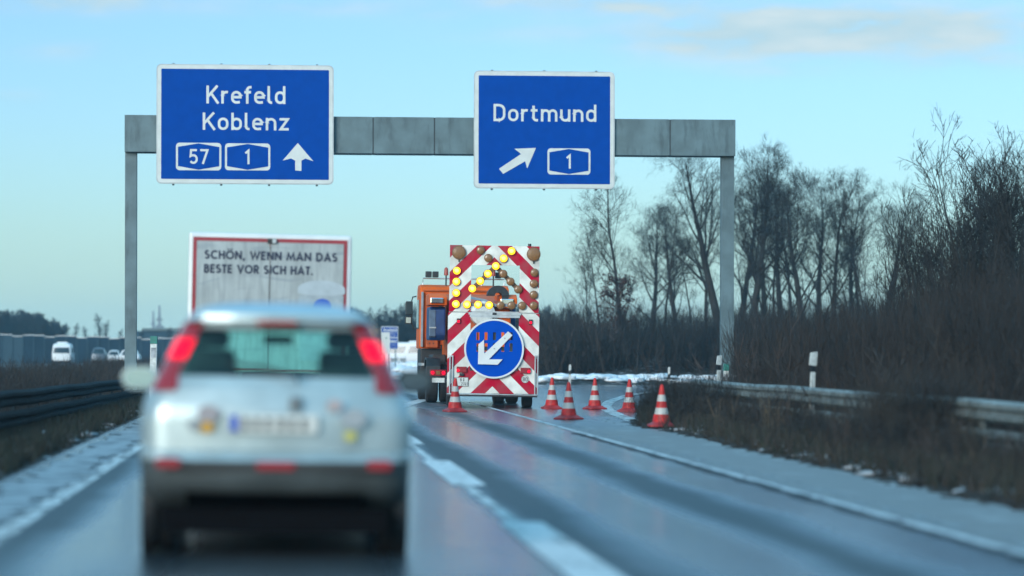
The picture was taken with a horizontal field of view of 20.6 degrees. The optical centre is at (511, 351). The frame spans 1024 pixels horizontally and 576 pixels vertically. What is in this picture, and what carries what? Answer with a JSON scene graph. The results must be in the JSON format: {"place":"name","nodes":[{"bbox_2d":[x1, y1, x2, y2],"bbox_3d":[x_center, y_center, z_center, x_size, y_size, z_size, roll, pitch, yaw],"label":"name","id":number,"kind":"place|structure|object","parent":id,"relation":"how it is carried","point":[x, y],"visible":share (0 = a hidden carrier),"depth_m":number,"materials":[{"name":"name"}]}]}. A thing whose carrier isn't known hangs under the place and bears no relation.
{"place":"outdoors","nodes":[
{"label":"outdoors","id":0,"kind":"place"},
{"bbox_2d":[0,350,1014,507],"bbox_3d":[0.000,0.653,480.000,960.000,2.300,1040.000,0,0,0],"label":"ground","id":1,"kind":"structure","parent":0,"point":[556,382],"depth_m":122.28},
{"bbox_2d":[0,308,70,336],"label":"woods","id":2,"kind":"object","parent":1,"relation":"on","point":[21,323],"visible":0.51,"depth_m":396.23,"materials":[{"name":"green"}]},
{"bbox_2d":[52,342,74,364],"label":"panel van","id":3,"kind":"object","parent":1,"relation":"on","point":[60,350],"visible":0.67,"depth_m":255.08,"materials":[{"name":"white"}]},
{"bbox_2d":[0,412,137,473],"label":"snow clods","id":4,"kind":"object","parent":1,"relation":"on","point":[94,434],"visible":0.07,"depth_m":41.26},
{"bbox_2d":[0,391,147,477],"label":"verge grass","id":5,"kind":"structure","parent":1,"relation":"on","point":[38,442],"depth_m":40.23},
{"bbox_2d":[0,379,148,431],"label":"guard rail","id":6,"kind":"object","parent":1,"relation":"on","point":[12,399],"visible":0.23,"depth_m":53.20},
{"bbox_2d":[0,350,165,411],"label":"hedge","id":7,"kind":"object","parent":1,"relation":"on","point":[60,373],"visible":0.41,"depth_m":81.95,"materials":[{"name":"black"}]},
{"bbox_2d":[0,334,173,363],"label":"noise barrier","id":8,"kind":"object","parent":1,"relation":"on","point":[33,346],"visible":0.7,"depth_m":300.00,"materials":[{"name":"grey metal"}]},
{"bbox_2d":[91,348,107,363],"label":"car","id":9,"kind":"object","parent":1,"relation":"on","point":[98,352],"visible":0.38,"depth_m":250.18,"materials":[{"name":"grey paint"}]},
{"bbox_2d":[92,314,109,336],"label":"tree","id":10,"kind":"object","parent":1,"relation":"on","point":[98,327],"visible":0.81,"depth_m":385.24,"materials":[{"name":"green plant"}]},
{"bbox_2d":[150,336,157,370],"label":"delineator","id":11,"kind":"object","parent":1,"relation":"on","point":[153,350],"visible":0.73,"depth_m":65.94},
{"bbox_2d":[137,328,179,339],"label":"building","id":12,"kind":"structure","parent":1,"relation":"on","point":[149,332],"depth_m":400.00,"materials":[{"name":"grey"}]},
{"bbox_2d":[381,326,397,366],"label":"sign","id":13,"kind":"object","parent":1,"relation":"on","point":[393,330],"visible":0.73,"depth_m":190.00,"materials":[{"name":"metal"}]},
{"bbox_2d":[386,341,417,361],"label":"panel van","id":14,"kind":"object","parent":1,"relation":"on","point":[408,350],"visible":0.2,"depth_m":261.42,"materials":[{"name":"white"}]},
{"bbox_2d":[389,361,416,378],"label":"snow patches","id":15,"kind":"object","parent":1,"relation":"on","point":[400,367],"visible":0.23,"depth_m":189.09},
{"bbox_2d":[125,115,735,390],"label":"sign gantry","id":16,"kind":"object","parent":1,"relation":"on","point":[454,136],"visible":0.59,"depth_m":92.60,"materials":[{"name":"metal"}]},
{"bbox_2d":[156,63,333,185],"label":"overhead sign","id":17,"kind":"object","parent":16,"relation":"attached to","point":[222,123],"visible":1,"depth_m":91.90,"materials":[{"name":"metal"}]},
{"bbox_2d":[474,70,614,190],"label":"overhead sign","id":18,"kind":"object","parent":16,"relation":"attached to","point":[543,129],"visible":1,"depth_m":92.69,"materials":[{"name":"metal"}]},
{"bbox_2d":[350,303,580,346],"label":"woods","id":19,"kind":"object","parent":1,"relation":"on","point":[406,332],"visible":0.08,"depth_m":308.01,"materials":[{"name":"black"}]},
{"bbox_2d":[558,232,608,331],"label":"bare tree","id":20,"kind":"object","parent":1,"relation":"on","point":[584,270],"visible":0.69,"depth_m":145.53,"materials":[{"name":"brown plant"}]},
{"bbox_2d":[558,221,633,320],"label":"bare tree","id":21,"kind":"object","parent":1,"relation":"on","point":[579,267],"visible":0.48,"depth_m":150.31,"materials":[{"name":"brown plant"}]},
{"bbox_2d":[584,271,641,366],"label":"bare tree","id":22,"kind":"object","parent":1,"relation":"on","point":[622,285],"visible":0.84,"depth_m":137.12,"materials":[{"name":"brown plant"}]},
{"bbox_2d":[566,159,663,325],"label":"bare tree","id":23,"kind":"object","parent":1,"relation":"on","point":[609,233],"visible":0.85,"depth_m":139.13,"materials":[{"name":"brown plant"}]},
{"bbox_2d":[538,373,716,382],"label":"snow bank","id":24,"kind":"structure","parent":1,"relation":"on","point":[613,378],"depth_m":123.49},
{"bbox_2d":[621,305,660,372],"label":"bare tree","id":25,"kind":"object","parent":1,"relation":"on","point":[638,330],"visible":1,"depth_m":130.41,"materials":[{"name":"brown plant"}]},
{"bbox_2d":[603,197,708,344],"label":"bare tree","id":26,"kind":"object","parent":1,"relation":"on","point":[656,260],"visible":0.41,"depth_m":172.42,"materials":[{"name":"brown plant"}]},
{"bbox_2d":[647,385,671,426],"bbox_3d":[2.647,0.956,49.861,0.470,0.740,0.470,1,0,-3],"label":"traffic cone","id":27,"kind":"object","parent":1,"relation":"on","point":[661,407],"visible":0.92,"depth_m":49.77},
{"bbox_2d":[616,198,711,324],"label":"bare tree","id":28,"kind":"object","parent":1,"relation":"on","point":[672,294],"visible":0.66,"depth_m":164.65,"materials":[{"name":"brown plant"}]},
{"bbox_2d":[627,195,717,351],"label":"bare tree","id":29,"kind":"object","parent":1,"relation":"on","point":[673,249],"visible":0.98,"depth_m":140.57,"materials":[{"name":"brown plant"}]},
{"bbox_2d":[656,231,702,326],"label":"bare tree","id":30,"kind":"object","parent":1,"relation":"on","point":[687,293],"visible":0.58,"depth_m":147.96,"materials":[{"name":"brown plant"}]},
{"bbox_2d":[643,157,744,341],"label":"bare tree","id":31,"kind":"object","parent":1,"relation":"on","point":[708,281],"visible":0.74,"depth_m":143.41,"materials":[{"name":"brown plant"}]},
{"bbox_2d":[664,169,737,315],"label":"bare tree","id":32,"kind":"object","parent":1,"relation":"on","point":[706,297],"visible":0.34,"depth_m":157.22,"materials":[{"name":"brown plant"}]},
{"bbox_2d":[716,355,721,380],"bbox_3d":[4.135,0.726,56.498,0.120,1.307,0.040,2,0,-29],"label":"marker post","id":33,"kind":"object","parent":1,"relation":"on","point":[719,361],"visible":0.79,"depth_m":56.48,"materials":[{"name":"white plastic"}]},
{"bbox_2d":[510,282,928,374],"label":"undergrowth","id":34,"kind":"object","parent":1,"relation":"on","point":[683,321],"visible":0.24,"depth_m":134.41,"materials":[{"name":"black"}]},
{"bbox_2d":[699,160,822,317],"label":"bare tree","id":35,"kind":"object","parent":1,"relation":"on","point":[745,283],"visible":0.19,"depth_m":169.65,"materials":[{"name":"brown plant"}]},
{"bbox_2d":[716,153,808,316],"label":"bare tree","id":36,"kind":"object","parent":1,"relation":"on","point":[764,296],"visible":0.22,"depth_m":168.14,"materials":[{"name":"brown plant"}]},
{"bbox_2d":[510,284,1023,428],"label":"brambles","id":37,"kind":"object","parent":1,"relation":"on","point":[546,360],"visible":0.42,"depth_m":69.97,"materials":[{"name":"brown"}]},
{"bbox_2d":[700,134,853,324],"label":"bare tree","id":38,"kind":"object","parent":1,"relation":"on","point":[756,292],"visible":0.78,"depth_m":140.99,"materials":[{"name":"brown plant"}]},
{"bbox_2d":[742,176,812,312],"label":"bare tree","id":39,"kind":"object","parent":1,"relation":"on","point":[774,280],"visible":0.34,"depth_m":145.32,"materials":[{"name":"brown plant"}]},
{"bbox_2d":[716,171,839,316],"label":"bare tree","id":40,"kind":"object","parent":1,"relation":"on","point":[779,290],"visible":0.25,"depth_m":161.17,"materials":[{"name":"brown plant"}]},
{"bbox_2d":[752,178,823,313],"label":"bare tree","id":41,"kind":"object","parent":1,"relation":"on","point":[791,281],"visible":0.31,"depth_m":150.17,"materials":[{"name":"brown plant"}]},
{"bbox_2d":[734,162,852,325],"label":"bare tree","id":42,"kind":"object","parent":1,"relation":"on","point":[797,291],"visible":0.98,"depth_m":138.25,"materials":[{"name":"brown plant"}]},
{"bbox_2d":[809,352,817,408],"bbox_3d":[4.859,0.672,45.598,0.145,1.340,0.040,2,0,-29],"label":"marker post","id":43,"kind":"object","parent":1,"relation":"on","point":[813,359],"visible":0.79,"depth_m":45.58,"materials":[{"name":"white plastic"}]},
{"bbox_2d":[604,419,1023,509],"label":"mud clods","id":44,"kind":"object","parent":1,"relation":"on","point":[979,497],"visible":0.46,"depth_m":30.09,"materials":[{"name":"soil"}]},
{"bbox_2d":[620,345,1023,488],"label":"roadside brush","id":45,"kind":"object","parent":1,"relation":"on","point":[684,398],"visible":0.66,"depth_m":36.28,"materials":[{"name":"black"}]},
{"bbox_2d":[631,396,1023,505],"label":"verge grass","id":46,"kind":"structure","parent":1,"relation":"on","point":[949,473],"depth_m":32.42,"materials":[{"name":"brown"}]},
{"bbox_2d":[780,176,879,314],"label":"bare tree","id":47,"kind":"object","parent":1,"relation":"on","point":[818,238],"visible":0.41,"depth_m":169.07,"materials":[{"name":"brown plant"}]},
{"bbox_2d":[643,383,1023,471],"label":"dry stalks","id":48,"kind":"object","parent":1,"relation":"on","point":[954,444],"visible":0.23,"depth_m":33.14,"materials":[{"name":"brown"}]},
{"bbox_2d":[785,164,885,323],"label":"bare tree","id":49,"kind":"object","parent":1,"relation":"on","point":[838,232],"visible":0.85,"depth_m":140.59,"materials":[{"name":"brown plant"}]},
{"bbox_2d":[669,423,1013,494],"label":"snow clods","id":50,"kind":"object","parent":1,"relation":"on","point":[867,473],"visible":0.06,"depth_m":30.81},
{"bbox_2d":[802,180,895,334],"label":"bare tree","id":51,"kind":"object","parent":1,"relation":"on","point":[849,242],"visible":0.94,"depth_m":135.79,"materials":[{"name":"brown plant"}]},
{"bbox_2d":[805,167,895,308],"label":"bare tree","id":52,"kind":"object","parent":1,"relation":"on","point":[873,196],"visible":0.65,"depth_m":150.10,"materials":[{"name":"brown plant"}]},
{"bbox_2d":[817,185,886,300],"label":"bare tree","id":53,"kind":"object","parent":1,"relation":"on","point":[844,265],"visible":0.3,"depth_m":157.63,"materials":[{"name":"brown plant"}]},
{"bbox_2d":[693,379,1023,454],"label":"guard rail","id":54,"kind":"object","parent":1,"relation":"on","point":[1013,415],"visible":0.23,"depth_m":35.50,"materials":[{"name":"metal"}]},
{"bbox_2d":[710,231,1023,426],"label":"thicket","id":55,"kind":"object","parent":1,"relation":"on","point":[994,335],"visible":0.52,"depth_m":50.51,"materials":[{"name":"black"}]},
{"bbox_2d":[831,175,936,321],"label":"bare tree","id":56,"kind":"object","parent":1,"relation":"on","point":[922,201],"visible":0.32,"depth_m":132.86,"materials":[{"name":"brown plant"}]},
{"bbox_2d":[849,240,921,345],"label":"tall shrub","id":57,"kind":"object","parent":1,"relation":"on","point":[881,288],"visible":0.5,"depth_m":68.47,"materials":[{"name":"brown plant"}]},
{"bbox_2d":[846,199,941,313],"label":"tall shrub","id":58,"kind":"object","parent":1,"relation":"on","point":[881,210],"visible":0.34,"depth_m":70.39,"materials":[{"name":"brown plant"}]},
{"bbox_2d":[850,206,945,334],"bbox_3d":[8.040,-0.933,58.186,2.168,4.126,1.883,0,0,-9],"label":"tall shrub","id":59,"kind":"object","parent":1,"relation":"on","point":[916,266],"visible":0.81,"depth_m":58.01,"materials":[{"name":"brown plant"}]},
{"bbox_2d":[866,186,939,308],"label":"bare tree","id":60,"kind":"object","parent":1,"relation":"on","point":[909,200],"visible":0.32,"depth_m":165.01,"materials":[{"name":"brown plant"}]},
{"bbox_2d":[878,223,930,327],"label":"tall shrub","id":61,"kind":"object","parent":1,"relation":"on","point":[893,260],"visible":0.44,"depth_m":61.97,"materials":[{"name":"brown plant"}]},
{"bbox_2d":[872,200,940,324],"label":"tall shrub","id":62,"kind":"object","parent":1,"relation":"on","point":[908,244],"visible":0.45,"depth_m":65.75,"materials":[{"name":"brown plant"}]},
{"bbox_2d":[872,185,965,312],"bbox_3d":[9.002,-1.237,61.669,2.547,4.848,2.213,0,0,28],"label":"tall shrub","id":63,"kind":"object","parent":1,"relation":"on","point":[921,245],"visible":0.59,"depth_m":61.40,"materials":[{"name":"brown plant"}]},
{"bbox_2d":[902,206,945,316],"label":"tall shrub","id":64,"kind":"object","parent":1,"relation":"on","point":[925,243],"visible":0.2,"depth_m":70.81,"materials":[{"name":"brown plant"}]},
{"bbox_2d":[864,161,989,319],"bbox_3d":[9.212,-1.536,62.000,2.983,5.442,2.658,0,0,31],"label":"tall shrub","id":65,"kind":"object","parent":1,"relation":"on","point":[956,226],"visible":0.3,"depth_m":62.07,"materials":[{"name":"brown plant"}]},
{"bbox_2d":[912,226,953,324],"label":"tall shrub","id":66,"kind":"object","parent":1,"relation":"on","point":[927,262],"visible":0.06,"depth_m":66.04,"materials":[{"name":"brown plant"}]},
{"bbox_2d":[915,183,954,290],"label":"tall shrub","id":67,"kind":"object","parent":1,"relation":"on","point":[932,223],"visible":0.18,"depth_m":75.36,"materials":[{"name":"brown plant"}]},
{"bbox_2d":[886,105,998,326],"bbox_3d":[9.899,-2.052,59.823,3.193,6.539,3.584,0,0,-28],"label":"tall shrub","id":68,"kind":"object","parent":1,"relation":"on","point":[932,186],"visible":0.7,"depth_m":60.13,"materials":[{"name":"brown plant"}]},
{"bbox_2d":[894,162,1004,286],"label":"tall shrub","id":69,"kind":"object","parent":1,"relation":"on","point":[968,211],"visible":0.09,"depth_m":67.28,"materials":[{"name":"brown plant"}]},
{"bbox_2d":[924,193,990,310],"bbox_3d":[9.853,-1.092,58.837,2.206,4.516,2.476,0,0,-16],"label":"tall shrub","id":70,"kind":"object","parent":1,"relation":"on","point":[950,243],"visible":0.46,"depth_m":59.17,"materials":[{"name":"brown plant"}]},
{"bbox_2d":[915,138,1002,288],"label":"tall shrub","id":71,"kind":"object","parent":1,"relation":"on","point":[966,168],"visible":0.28,"depth_m":65.26,"materials":[{"name":"brown plant"}]},
{"bbox_2d":[927,186,992,288],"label":"tall shrub","id":72,"kind":"object","parent":1,"relation":"on","point":[959,237],"visible":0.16,"depth_m":63.83,"materials":[{"name":"brown plant"}]},
{"bbox_2d":[919,149,1013,275],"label":"tall shrub","id":73,"kind":"object","parent":1,"relation":"on","point":[961,166],"visible":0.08,"depth_m":72.31,"materials":[{"name":"brown plant"}]},
{"bbox_2d":[920,165,1015,289],"bbox_3d":[10.602,-1.522,63.932,2.488,5.452,2.864,0,0,-12],"label":"tall shrub","id":74,"kind":"object","parent":1,"relation":"on","point":[966,182],"visible":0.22,"depth_m":63.71,"materials":[{"name":"brown plant"}]},
{"bbox_2d":[915,136,1023,309],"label":"tall shrub","id":75,"kind":"object","parent":1,"relation":"on","point":[997,209],"visible":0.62,"depth_m":57.63,"materials":[{"name":"brown plant"}]},
{"bbox_2d":[921,140,1019,288],"bbox_3d":[10.405,-1.730,63.231,2.740,6.005,3.154,0,0,19],"label":"tall shrub","id":76,"kind":"object","parent":1,"relation":"on","point":[976,199],"visible":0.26,"depth_m":63.23,"materials":[{"name":"brown plant"}]},
{"bbox_2d":[930,204,1011,302],"bbox_3d":[9.743,-0.970,58.489,1.949,4.270,2.243,0,0,25],"label":"tall shrub","id":77,"kind":"object","parent":1,"relation":"on","point":[966,245],"visible":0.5,"depth_m":58.43,"materials":[{"name":"brown plant"}]},
{"bbox_2d":[922,189,1022,295],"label":"tall shrub","id":78,"kind":"object","parent":1,"relation":"on","point":[975,238],"visible":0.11,"depth_m":64.25,"materials":[{"name":"brown plant"}]},
{"bbox_2d":[931,173,1023,300],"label":"tall shrub","id":79,"kind":"object","parent":1,"relation":"on","point":[990,234],"visible":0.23,"depth_m":59.59,"materials":[{"name":"brown plant"}]},
{"bbox_2d":[933,157,1023,282],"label":"tall shrub","id":80,"kind":"object","parent":1,"relation":"on","point":[976,170],"visible":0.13,"depth_m":62.67,"materials":[{"name":"brown plant"}]},
{"bbox_2d":[933,152,1023,282],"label":"tall shrub","id":81,"kind":"object","parent":1,"relation":"on","point":[997,200],"visible":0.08,"depth_m":65.89,"materials":[{"name":"brown plant"}]},
{"bbox_2d":[948,147,1023,275],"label":"tall shrub","id":82,"kind":"object","parent":1,"relation":"on","point":[1019,156],"visible":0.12,"depth_m":65.09,"materials":[{"name":"brown plant"}]},
{"bbox_2d":[961,157,1023,310],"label":"tall shrub","id":83,"kind":"object","parent":1,"relation":"on","point":[1000,216],"visible":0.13,"depth_m":61.39,"materials":[{"name":"brown plant"}]},
{"bbox_2d":[966,131,1023,306],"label":"tall shrub","id":84,"kind":"object","parent":1,"relation":"on","point":[1005,228],"visible":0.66,"depth_m":54.69,"materials":[{"name":"brown plant"}]},
{"bbox_2d":[972,120,1023,316],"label":"tall shrub","id":85,"kind":"object","parent":1,"relation":"on","point":[1011,205],"visible":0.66,"depth_m":57.39,"materials":[{"name":"brown plant"}]},
{"bbox_2d":[973,157,1023,293],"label":"tall shrub","id":86,"kind":"object","parent":1,"relation":"on","point":[1001,227],"visible":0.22,"depth_m":58.59,"materials":[{"name":"brown plant"}]},
{"bbox_2d":[993,155,1023,275],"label":"bare tree","id":87,"kind":"object","parent":1,"relation":"on","point":[1015,210],"visible":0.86,"depth_m":51.53,"materials":[{"name":"brown plant"}]},
{"bbox_2d":[0,383,1023,575],"bbox_3d":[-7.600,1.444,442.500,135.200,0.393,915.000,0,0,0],"label":"road","id":88,"kind":"structure","parent":0,"point":[622,511],"depth_m":21.97,"materials":[{"name":"asphalt"}]},
{"bbox_2d":[0,420,140,529],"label":"snow strip","id":89,"kind":"object","parent":88,"relation":"on","point":[14,500],"visible":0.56,"depth_m":28.38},
{"bbox_2d":[0,444,140,541],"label":"edge line","id":90,"kind":"object","parent":88,"relation":"on","point":[56,500],"visible":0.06,"depth_m":24.15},
{"bbox_2d":[187,232,351,373],"bbox_3d":[-4.169,-0.281,48.546,2.540,3.116,9.272,1,0,-5],"label":"box lorry","id":91,"kind":"object","parent":88,"relation":"on","point":[224,268],"visible":0.23,"depth_m":43.99,"materials":[{"name":"white paint"}]},
{"bbox_2d":[195,241,269,368],"bbox_3d":[-4.363,-0.726,43.940,1.136,1.981,0.009,1,0,-5],"label":"rear door","id":92,"kind":"structure","parent":91,"relation":"in","point":[249,347],"depth_m":43.94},
{"bbox_2d":[268,243,343,369],"bbox_3d":[-3.219,-0.701,44.032,1.136,1.981,0.009,1,0,-5],"label":"rear door","id":93,"kind":"structure","parent":91,"relation":"in","point":[283,287],"depth_m":44.01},
{"bbox_2d":[122,302,431,552],"bbox_3d":[-1.619,0.504,19.406,2.180,1.650,4.083,1,0,-5],"label":"silver hatchback","id":94,"kind":"object","parent":88,"relation":"on","point":[227,446],"visible":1,"depth_m":17.54,"materials":[{"name":"paint"}]},
{"bbox_2d":[381,332,389,360],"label":"board","id":95,"kind":"object","parent":88,"relation":"on","point":[385,340],"visible":0.72,"depth_m":165.01,"materials":[{"name":"metal"}]},
{"bbox_2d":[422,460,484,484],"bbox_3d":[-0.658,1.293,30.350,0.329,0.004,6.246,0,0,-5],"label":"lane marking","id":96,"kind":"object","parent":88,"relation":"on","point":[445,469],"visible":1,"depth_m":29.89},
{"bbox_2d":[442,378,466,411],"bbox_3d":[-1.246,0.951,61.738,0.470,0.740,0.470,1,0,-17],"label":"traffic cone","id":97,"kind":"object","parent":88,"relation":"on","point":[454,404],"visible":1,"depth_m":61.64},
{"bbox_2d":[405,267,517,402],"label":"road works truck","id":98,"kind":"object","parent":88,"relation":"on","point":[431,328],"visible":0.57,"depth_m":73.71,"materials":[{"name":"orange paint"}]},
{"bbox_2d":[446,244,540,406],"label":"arrow trailer","id":99,"kind":"object","parent":88,"relation":"on","point":[494,373],"visible":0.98,"depth_m":67.47,"materials":[{"name":"metal"}]},
{"bbox_2d":[410,444,577,566],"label":"lane line","id":100,"kind":"object","parent":88,"relation":"on","point":[487,501],"visible":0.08,"depth_m":24.37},
{"bbox_2d":[541,377,561,408],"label":"traffic cone","id":101,"kind":"object","parent":88,"relation":"on","point":[551,401],"visible":0.99,"depth_m":66.47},
{"bbox_2d":[500,522,621,575],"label":"lane marking","id":102,"kind":"object","parent":88,"relation":"on","point":[543,544],"visible":1,"depth_m":18.24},
{"bbox_2d":[553,382,583,419],"bbox_3d":[1.120,0.973,55.720,0.470,0.740,0.470,1,-1,-34],"label":"traffic cone","id":103,"kind":"object","parent":88,"relation":"on","point":[568,411],"visible":1,"depth_m":55.62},
{"bbox_2d":[583,378,606,408],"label":"traffic cone","id":104,"kind":"object","parent":88,"relation":"on","point":[594,402],"visible":1,"depth_m":66.48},
{"bbox_2d":[617,379,636,411],"bbox_3d":[2.666,1.000,64.034,0.470,0.740,0.470,1,0,20],"label":"traffic cone","id":105,"kind":"object","parent":88,"relation":"on","point":[628,396],"visible":0.69,"depth_m":63.94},
{"bbox_2d":[601,391,655,420],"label":"ramp line","id":106,"kind":"object","parent":88,"relation":"on","point":[609,410],"visible":0.73,"depth_m":66.23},
{"bbox_2d":[469,402,1023,555],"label":"edge line","id":107,"kind":"object","parent":88,"relation":"on","point":[910,522],"visible":1,"depth_m":25.70,"materials":[{"name":"paint"}]},
{"bbox_2d":[558,424,1023,548],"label":"salt edge","id":108,"kind":"object","parent":88,"relation":"on","point":[953,526],"visible":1,"depth_m":23.98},
{"bbox_2d":[575,433,1023,560],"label":"slush groove","id":109,"kind":"object","parent":88,"relation":"on","point":[995,550],"visible":1,"depth_m":23.99},
{"bbox_2d":[0,0,1023,339],"label":"sky","id":110,"kind":"structure","parent":0,"point":[841,83],"materials":[{"name":"blue"}]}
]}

